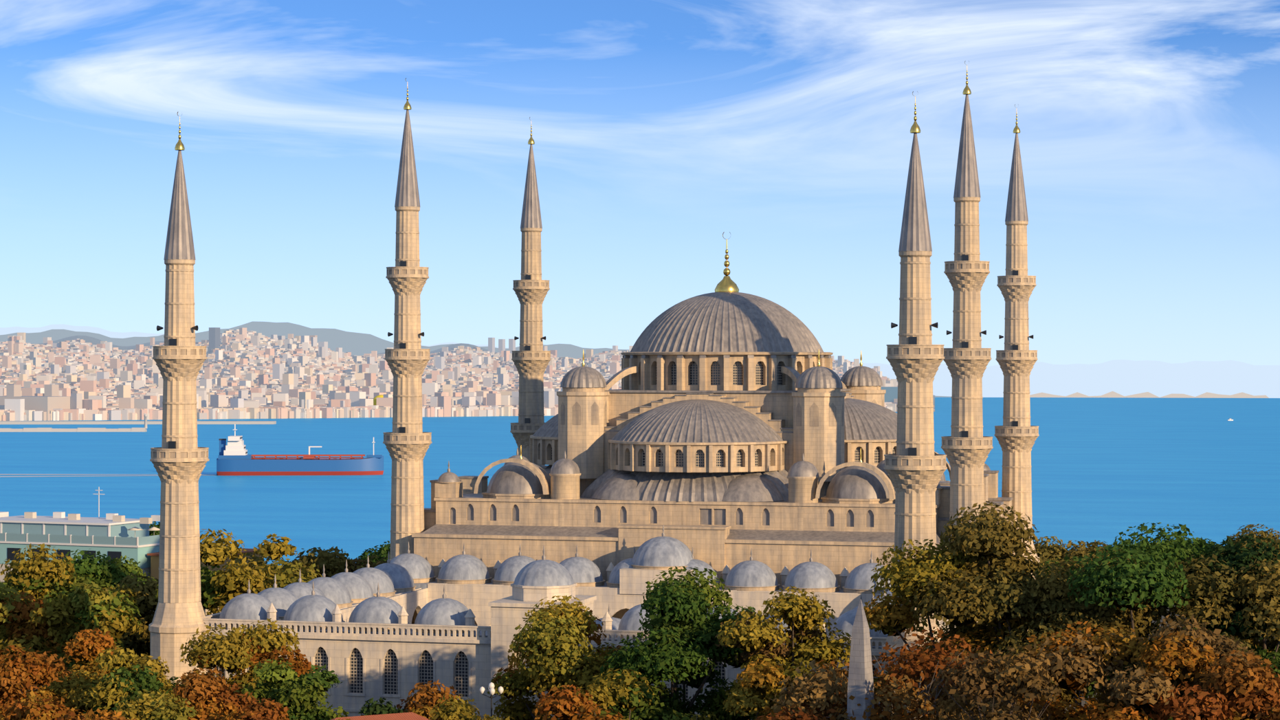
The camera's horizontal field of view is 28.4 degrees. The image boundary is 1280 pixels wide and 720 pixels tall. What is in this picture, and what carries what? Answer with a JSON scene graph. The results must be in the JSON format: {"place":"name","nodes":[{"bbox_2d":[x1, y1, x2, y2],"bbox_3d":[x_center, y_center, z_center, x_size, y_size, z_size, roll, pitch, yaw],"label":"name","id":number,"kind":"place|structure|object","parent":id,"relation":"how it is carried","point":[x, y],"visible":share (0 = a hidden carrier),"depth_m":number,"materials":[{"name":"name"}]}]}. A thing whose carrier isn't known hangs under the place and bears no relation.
{"place":"outdoors","nodes":[
{"label":"outdoors","id":0,"kind":"place"},
{"bbox_2d":[37,335,934,417],"bbox_3d":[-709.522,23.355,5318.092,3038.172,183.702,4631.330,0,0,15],"label":"shore terrain","id":1,"kind":"structure","parent":0,"point":[91,339],"depth_m":6220.74,"materials":[{"name":"grey"}]},
{"bbox_2d":[0,327,897,420],"bbox_3d":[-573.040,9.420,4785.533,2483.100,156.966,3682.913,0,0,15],"label":"city","id":2,"kind":"object","parent":1,"relation":"on","point":[261,376],"visible":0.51,"depth_m":3972.26},
{"bbox_2d":[373,394,383,404],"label":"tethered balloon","id":3,"kind":"object","parent":2,"relation":"on","point":[374,400],"visible":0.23,"depth_m":3301.68,"materials":[{"name":"yellow rubber"}]},
{"bbox_2d":[3,604,1274,716],"bbox_3d":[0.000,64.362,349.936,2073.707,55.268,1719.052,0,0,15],"label":"ground","id":4,"kind":"structure","parent":0,"point":[1083,702],"depth_m":283.72,"materials":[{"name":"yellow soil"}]},
{"bbox_2d":[0,644,72,719],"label":"tree","id":5,"kind":"object","parent":4,"relation":"on","point":[17,675],"visible":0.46,"depth_m":202.99,"materials":[{"name":"orange plant"}]},
{"bbox_2d":[0,581,75,697],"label":"tree","id":6,"kind":"object","parent":4,"relation":"on","point":[17,627],"depth_m":258.88,"materials":[{"name":"green plant"}]},
{"bbox_2d":[0,543,94,624],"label":"tree","id":7,"kind":"object","parent":4,"relation":"on","point":[37,575],"depth_m":298.55,"materials":[{"name":"yellow plant"}]},
{"bbox_2d":[0,690,96,719],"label":"tree","id":8,"kind":"object","parent":4,"relation":"on","point":[35,707],"visible":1,"depth_m":188.41,"materials":[{"name":"orange plant"}]},
{"bbox_2d":[26,627,124,716],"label":"tree","id":9,"kind":"object","parent":4,"relation":"on","point":[88,649],"depth_m":214.67,"materials":[{"name":"orange plant"}]},
{"bbox_2d":[28,582,144,686],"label":"tree","id":10,"kind":"object","parent":4,"relation":"on","point":[102,608],"depth_m":253.50,"materials":[{"name":"green plant"}]},
{"bbox_2d":[57,708,136,719],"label":"tree","id":11,"kind":"object","parent":4,"relation":"on","point":[106,715],"visible":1,"depth_m":178.62,"materials":[{"name":"orange plant"}]},
{"bbox_2d":[49,548,157,624],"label":"tree","id":12,"kind":"object","parent":4,"relation":"on","point":[104,572],"visible":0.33,"depth_m":317.80,"materials":[{"name":"green plant"}]},
{"bbox_2d":[63,644,194,718],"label":"tree","id":13,"kind":"object","parent":4,"relation":"on","point":[135,676],"depth_m":203.25,"materials":[{"name":"plant"}]},
{"bbox_2d":[102,572,158,660],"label":"tree","id":14,"kind":"object","parent":4,"relation":"on","point":[144,600],"depth_m":282.04,"materials":[{"name":"green plant"}]},
{"bbox_2d":[0,486,263,599],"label":"building","id":15,"kind":"structure","parent":4,"relation":"on","point":[115,535],"depth_m":386.82,"materials":[{"name":"teal"}]},
{"bbox_2d":[149,521,160,536],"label":"tree","id":16,"kind":"object","parent":4,"relation":"on","point":[154,533],"visible":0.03,"depth_m":428.94,"materials":[{"name":"green plant"}]},
{"bbox_2d":[111,688,199,719],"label":"tree","id":17,"kind":"object","parent":4,"relation":"on","point":[146,706],"visible":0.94,"depth_m":188.84,"materials":[{"name":"yellow plant"}]},
{"bbox_2d":[148,112,210,685],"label":"minaret","id":18,"kind":"object","parent":4,"relation":"on","point":[179,459],"visible":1,"depth_m":235.66,"materials":[{"name":"stone"}]},
{"bbox_2d":[164,664,254,719],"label":"tree","id":19,"kind":"object","parent":4,"relation":"on","point":[210,689],"visible":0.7,"depth_m":192.69,"materials":[{"name":"orange plant"}]},
{"bbox_2d":[152,527,322,615],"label":"tree","id":20,"kind":"object","parent":4,"relation":"on","point":[220,588],"depth_m":272.50,"materials":[{"name":"yellow plant"}]},
{"bbox_2d":[175,618,318,710],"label":"tree","id":21,"kind":"object","parent":4,"relation":"on","point":[237,650],"depth_m":210.67,"materials":[{"name":"plant"}]},
{"bbox_2d":[223,697,289,719],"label":"tree","id":22,"kind":"object","parent":4,"relation":"on","point":[269,710],"visible":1,"depth_m":185.84,"materials":[{"name":"orange plant"}]},
{"bbox_2d":[203,533,349,610],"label":"tree","id":23,"kind":"object","parent":4,"relation":"on","point":[276,550],"visible":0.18,"depth_m":300.34,"materials":[{"name":"plant"}]},
{"bbox_2d":[238,656,349,719],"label":"tree","id":24,"kind":"object","parent":4,"relation":"on","point":[300,696],"visible":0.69,"depth_m":198.56,"materials":[{"name":"green plant"}]},
{"bbox_2d":[204,606,430,719],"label":"tiled house roofs","id":25,"kind":"structure","parent":4,"relation":"on","point":[408,715],"depth_m":186.21,"materials":[{"name":"tile"}]},
{"bbox_2d":[292,545,376,576],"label":"tree","id":26,"kind":"object","parent":4,"relation":"on","point":[352,565],"visible":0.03,"depth_m":318.80,"materials":[{"name":"plant"}]},
{"bbox_2d":[357,540,390,563],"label":"tree","id":27,"kind":"object","parent":4,"relation":"on","point":[381,552],"visible":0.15,"depth_m":414.88,"materials":[{"name":"green plant"}]},
{"bbox_2d":[362,554,389,567],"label":"tree","id":28,"kind":"object","parent":4,"relation":"on","point":[380,561],"visible":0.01,"depth_m":331.62,"materials":[{"name":"green plant"}]},
{"bbox_2d":[358,697,409,715],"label":"tree","id":29,"kind":"object","parent":4,"relation":"on","point":[374,707],"visible":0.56,"depth_m":194.19,"materials":[{"name":"green plant"}]},
{"bbox_2d":[382,77,431,623],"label":"minaret","id":30,"kind":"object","parent":4,"relation":"on","point":[407,441],"depth_m":287.62,"materials":[{"name":"stone"}]},
{"bbox_2d":[396,679,460,719],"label":"tree","id":31,"kind":"object","parent":4,"relation":"on","point":[425,699],"visible":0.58,"depth_m":199.41,"materials":[{"name":"orange plant"}]},
{"bbox_2d":[428,693,509,719],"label":"tree","id":32,"kind":"object","parent":4,"relation":"on","point":[459,710],"depth_m":188.15,"materials":[{"name":"yellow plant"}]},
{"bbox_2d":[479,681,503,716],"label":"lamp posts","id":33,"kind":"object","parent":4,"relation":"on","point":[491,689],"visible":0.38,"depth_m":203.85,"materials":[{"name":"grey glass"}]},
{"bbox_2d":[510,116,551,465],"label":"minaret","id":34,"kind":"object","parent":4,"relation":"on","point":[531,359],"depth_m":333.49,"materials":[{"name":"stone"}]},
{"bbox_2d":[486,594,626,719],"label":"tree","id":35,"kind":"object","parent":4,"relation":"on","point":[553,639],"depth_m":204.09,"materials":[{"name":"yellow plant"}]},
{"bbox_2d":[532,683,623,719],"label":"tree","id":36,"kind":"object","parent":4,"relation":"on","point":[562,704],"visible":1,"depth_m":178.97,"materials":[{"name":"orange plant"}]},
{"bbox_2d":[202,525,956,719],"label":"mosque courtyard","id":37,"kind":"structure","parent":4,"relation":"on","point":[361,635],"depth_m":234.90,"materials":[{"name":"stone"}]},
{"bbox_2d":[571,666,692,719],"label":"tree","id":38,"kind":"object","parent":4,"relation":"on","point":[628,691],"depth_m":189.68,"materials":[{"name":"green plant"}]},
{"bbox_2d":[599,565,772,719],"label":"tree","id":39,"kind":"object","parent":4,"relation":"on","point":[682,630],"depth_m":199.36,"materials":[{"name":"green plant"}]},
{"bbox_2d":[411,231,1013,635],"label":"mosque","id":40,"kind":"structure","parent":4,"relation":"on","point":[729,424],"depth_m":284.74,"materials":[{"name":"stone"}]},
{"bbox_2d":[679,658,799,719],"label":"tree","id":41,"kind":"object","parent":4,"relation":"on","point":[754,691],"depth_m":190.28,"materials":[{"name":"yellow plant"}]},
{"bbox_2d":[714,585,851,719],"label":"tree","id":42,"kind":"object","parent":4,"relation":"on","point":[753,638],"depth_m":195.08,"materials":[{"name":"plant"}]},
{"bbox_2d":[756,703,819,719],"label":"tree","id":43,"kind":"object","parent":4,"relation":"on","point":[788,716],"visible":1,"depth_m":173.35,"materials":[{"name":"orange plant"}]},
{"bbox_2d":[769,658,899,719],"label":"tree","id":44,"kind":"object","parent":4,"relation":"on","point":[800,696],"depth_m":175.89,"materials":[{"name":"brown plant"}]},
{"bbox_2d":[846,598,874,719],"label":"obelisk","id":45,"kind":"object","parent":4,"relation":"on","point":[860,683],"depth_m":173.54,"materials":[{"name":"beige stone"}]},
{"bbox_2d":[881,91,947,712],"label":"minaret","id":46,"kind":"object","parent":4,"relation":"on","point":[915,467],"visible":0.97,"depth_m":217.95,"materials":[{"name":"stone"}]},
{"bbox_2d":[807,626,1024,719],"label":"tree","id":47,"kind":"object","parent":4,"relation":"on","point":[918,663],"depth_m":176.41,"materials":[{"name":"orange plant"}]},
{"bbox_2d":[863,537,1049,719],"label":"tree","id":48,"kind":"object","parent":4,"relation":"on","point":[907,576],"depth_m":192.76,"materials":[{"name":"green plant"}]},
{"bbox_2d":[941,60,993,622],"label":"minaret","id":49,"kind":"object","parent":4,"relation":"on","point":[966,447],"depth_m":271.20,"materials":[{"name":"stone"}]},
{"bbox_2d":[928,643,1064,719],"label":"tree","id":50,"kind":"object","parent":4,"relation":"on","point":[995,677],"depth_m":163.59,"materials":[{"name":"brown plant"}]},
{"bbox_2d":[910,500,1104,718],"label":"tree","id":51,"kind":"object","parent":4,"relation":"on","point":[986,536],"depth_m":189.54,"materials":[{"name":"plant"}]},
{"bbox_2d":[994,104,1039,631],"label":"minaret","id":52,"kind":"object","parent":4,"relation":"on","point":[1016,434],"depth_m":316.99,"materials":[{"name":"stone"}]},
{"bbox_2d":[1038,556,1058,576],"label":"tree","id":53,"kind":"object","parent":4,"relation":"on","point":[1042,561],"depth_m":329.36,"materials":[{"name":"green plant"}]},
{"bbox_2d":[1032,535,1124,569],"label":"tree","id":54,"kind":"object","parent":4,"relation":"on","point":[1050,551],"visible":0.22,"depth_m":398.15,"materials":[{"name":"green plant"}]},
{"bbox_2d":[1016,620,1152,719],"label":"tree","id":55,"kind":"object","parent":4,"relation":"on","point":[1076,656],"depth_m":169.16,"materials":[{"name":"brown plant"}]},
{"bbox_2d":[991,521,1212,719],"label":"tree","id":56,"kind":"object","parent":4,"relation":"on","point":[1128,579],"depth_m":185.51,"materials":[{"name":"green plant"}]},
{"bbox_2d":[1080,664,1175,719],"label":"tree","id":57,"kind":"object","parent":4,"relation":"on","point":[1141,689],"visible":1,"depth_m":159.70,"materials":[{"name":"brown plant"}]},
{"bbox_2d":[1124,535,1225,558],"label":"tree","id":58,"kind":"object","parent":4,"relation":"on","point":[1212,543],"visible":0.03,"depth_m":421.22,"materials":[{"name":"green plant"}]},
{"bbox_2d":[1086,612,1269,719],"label":"tree","id":59,"kind":"object","parent":4,"relation":"on","point":[1188,654],"depth_m":166.70,"materials":[{"name":"brown plant"}]},
{"bbox_2d":[1148,649,1279,719],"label":"tree","id":60,"kind":"object","parent":4,"relation":"on","point":[1245,688],"depth_m":160.39,"materials":[{"name":"orange plant"}]},
{"bbox_2d":[1149,553,1279,719],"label":"tree","id":61,"kind":"object","parent":4,"relation":"on","point":[1209,592],"depth_m":184.11,"materials":[{"name":"green plant"}]},
{"bbox_2d":[1188,533,1279,653],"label":"tree","id":62,"kind":"object","parent":4,"relation":"on","point":[1237,557],"depth_m":187.28,"materials":[{"name":"green plant"}]},
{"bbox_2d":[1215,523,1279,556],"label":"tree","id":63,"kind":"object","parent":4,"relation":"on","point":[1275,537],"visible":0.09,"depth_m":410.20,"materials":[{"name":"plant"}]},
{"bbox_2d":[0,397,1279,565],"bbox_3d":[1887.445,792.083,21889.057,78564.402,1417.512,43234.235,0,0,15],"label":"sea","id":64,"kind":"structure","parent":0,"point":[1107,469],"depth_m":1483.72,"materials":[{"name":"blue liquid"}]},
{"bbox_2d":[0,413,276,431],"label":"breakwater","id":65,"kind":"object","parent":64,"relation":"on","point":[145,422],"visible":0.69,"depth_m":2756.06,"materials":[{"name":"grey concrete"}]},
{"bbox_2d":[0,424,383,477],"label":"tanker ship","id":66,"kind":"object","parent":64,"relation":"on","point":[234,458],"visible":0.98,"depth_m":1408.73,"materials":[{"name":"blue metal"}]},
{"bbox_2d":[0,321,1279,398],"bbox_3d":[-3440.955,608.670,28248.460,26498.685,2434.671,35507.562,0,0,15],"label":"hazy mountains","id":67,"kind":"structure","parent":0,"point":[1128,378],"depth_m":41999.60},
{"bbox_2d":[0,0,1279,367],"label":"sky","id":68,"kind":"structure","parent":0,"point":[1149,137],"materials":[{"name":"blue"}]}
]}

